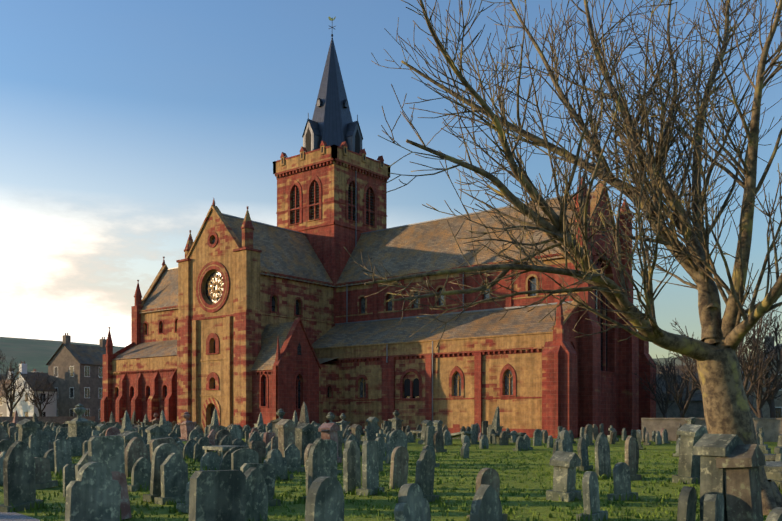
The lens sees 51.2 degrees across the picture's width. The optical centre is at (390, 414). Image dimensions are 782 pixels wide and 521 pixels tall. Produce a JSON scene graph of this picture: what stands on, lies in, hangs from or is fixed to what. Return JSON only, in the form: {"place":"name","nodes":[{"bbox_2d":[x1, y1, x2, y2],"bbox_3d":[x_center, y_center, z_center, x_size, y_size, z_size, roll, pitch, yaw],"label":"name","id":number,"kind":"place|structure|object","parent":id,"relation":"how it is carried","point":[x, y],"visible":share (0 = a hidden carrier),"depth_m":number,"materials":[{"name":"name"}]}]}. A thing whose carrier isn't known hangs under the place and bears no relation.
{"place":"outdoors","nodes":[
{"label":"outdoors","id":0,"kind":"place"},
{"bbox_2d":[0,335,106,422],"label":"house","id":1,"kind":"structure","parent":0,"point":[63,359],"depth_m":122.80,"materials":[{"name":"grey stone"}]},
{"bbox_2d":[0,343,781,400],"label":"slate","id":2,"kind":"object","parent":1,"relation":"on","point":[86,354],"visible":0.12,"depth_m":122.84,"materials":[{"name":"grey stone"}]},
{"bbox_2d":[2,366,781,416],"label":"window frame","id":3,"kind":"object","parent":1,"relation":"attached to","point":[102,377],"visible":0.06,"depth_m":121.89,"materials":[{"name":"white"}]},
{"bbox_2d":[0,259,781,418],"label":"glass","id":4,"kind":"object","parent":3,"relation":"on","point":[777,410],"visible":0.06,"depth_m":78.53,"materials":[{"name":"black glass"}]},
{"bbox_2d":[0,438,556,520],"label":"path","id":5,"kind":"structure","parent":0,"point":[9,516],"depth_m":14.55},
{"bbox_2d":[0,337,760,375],"bbox_3d":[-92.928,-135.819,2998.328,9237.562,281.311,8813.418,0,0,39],"label":"hill","id":6,"kind":"structure","parent":0,"point":[36,354],"depth_m":2220.22,"materials":[{"name":"green plant"}]},
{"bbox_2d":[0,434,781,520],"bbox_3d":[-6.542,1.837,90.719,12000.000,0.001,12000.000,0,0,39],"label":"grass","id":7,"kind":"structure","parent":0,"point":[454,513],"depth_m":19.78,"materials":[{"name":"green plant"}]},
{"bbox_2d":[141,209,424,428],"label":"cathedral walls","id":8,"kind":"structure","parent":7,"relation":"on","point":[249,328],"depth_m":77.59,"materials":[{"name":"brown stone"}]},
{"bbox_2d":[0,410,663,519],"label":"grave","id":9,"kind":"object","parent":7,"relation":"on","point":[326,430],"visible":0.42,"depth_m":37.13,"materials":[{"name":"stone"}]},
{"bbox_2d":[101,141,655,437],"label":"cathedral walls","id":10,"kind":"structure","parent":7,"relation":"on","point":[580,388],"depth_m":74.12,"materials":[{"name":"red stone"}]},
{"bbox_2d":[202,397,219,432],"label":"doorway","id":11,"kind":"object","parent":10,"relation":"attached to","point":[208,401],"visible":0.65,"depth_m":78.29,"materials":[{"name":"stone"}]},
{"bbox_2d":[211,404,214,419],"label":"door","id":12,"kind":"structure","parent":10,"relation":"attached to","point":[212,407],"depth_m":78.63,"materials":[{"name":"red wood"}]},
{"bbox_2d":[277,161,386,230],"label":"stone","id":13,"kind":"object","parent":10,"relation":"on","point":[333,177],"visible":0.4,"depth_m":87.48,"materials":[{"name":"brown stone"}]},
{"bbox_2d":[291,180,373,224],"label":"louvre","id":14,"kind":"object","parent":10,"relation":"on","point":[318,205],"visible":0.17,"depth_m":88.03,"materials":[{"name":"brown wood"}]},
{"bbox_2d":[112,192,593,370],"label":"slate","id":15,"kind":"object","parent":10,"relation":"on","point":[424,247],"visible":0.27,"depth_m":79.08,"materials":[{"name":"grey stone"}]},
{"bbox_2d":[212,236,535,397],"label":"glass","id":16,"kind":"object","parent":10,"relation":"on","point":[532,287],"visible":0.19,"depth_m":73.54,"materials":[{"name":"black glass"}]},
{"bbox_2d":[165,171,594,425],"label":"lead","id":17,"kind":"object","parent":10,"relation":"on","point":[347,322],"visible":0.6,"depth_m":79.55,"materials":[{"name":"grey metal"}]},
{"bbox_2d":[302,37,362,153],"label":"spire","id":18,"kind":"structure","parent":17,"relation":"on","point":[331,122],"depth_m":88.76,"materials":[{"name":"grey metal"}]},
{"bbox_2d":[282,127,604,395],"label":"window surround","id":19,"kind":"object","parent":10,"relation":"on","point":[407,381],"visible":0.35,"depth_m":87.59,"materials":[{"name":"black"}]},
{"bbox_2d":[0,402,765,520],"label":"grave","id":20,"kind":"object","parent":7,"relation":"on","point":[740,464],"visible":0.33,"depth_m":20.39,"materials":[{"name":"grey stone"}]},
{"bbox_2d":[0,403,781,520],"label":"grave","id":21,"kind":"object","parent":7,"relation":"on","point":[238,484],"visible":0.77,"depth_m":17.32,"materials":[{"name":"grey stone"}]},
{"bbox_2d":[0,281,781,417],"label":"bare trees","id":22,"kind":"object","parent":7,"relation":"on","point":[752,343],"visible":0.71,"depth_m":62.43,"materials":[{"name":"brown plant"}]},
{"bbox_2d":[0,336,781,441],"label":"house stone","id":23,"kind":"object","parent":7,"relation":"on","point":[772,429],"visible":0.21,"depth_m":74.68,"materials":[{"name":"grey stone"}]},
{"bbox_2d":[344,0,781,514],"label":"bare tree","id":24,"kind":"object","parent":7,"relation":"on","point":[726,405],"visible":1,"depth_m":15.07,"materials":[{"name":"brown plant"}]},
{"bbox_2d":[0,0,781,358],"label":"sky","id":25,"kind":"structure","parent":0,"point":[122,122],"materials":[{"name":"blue"}]}
]}

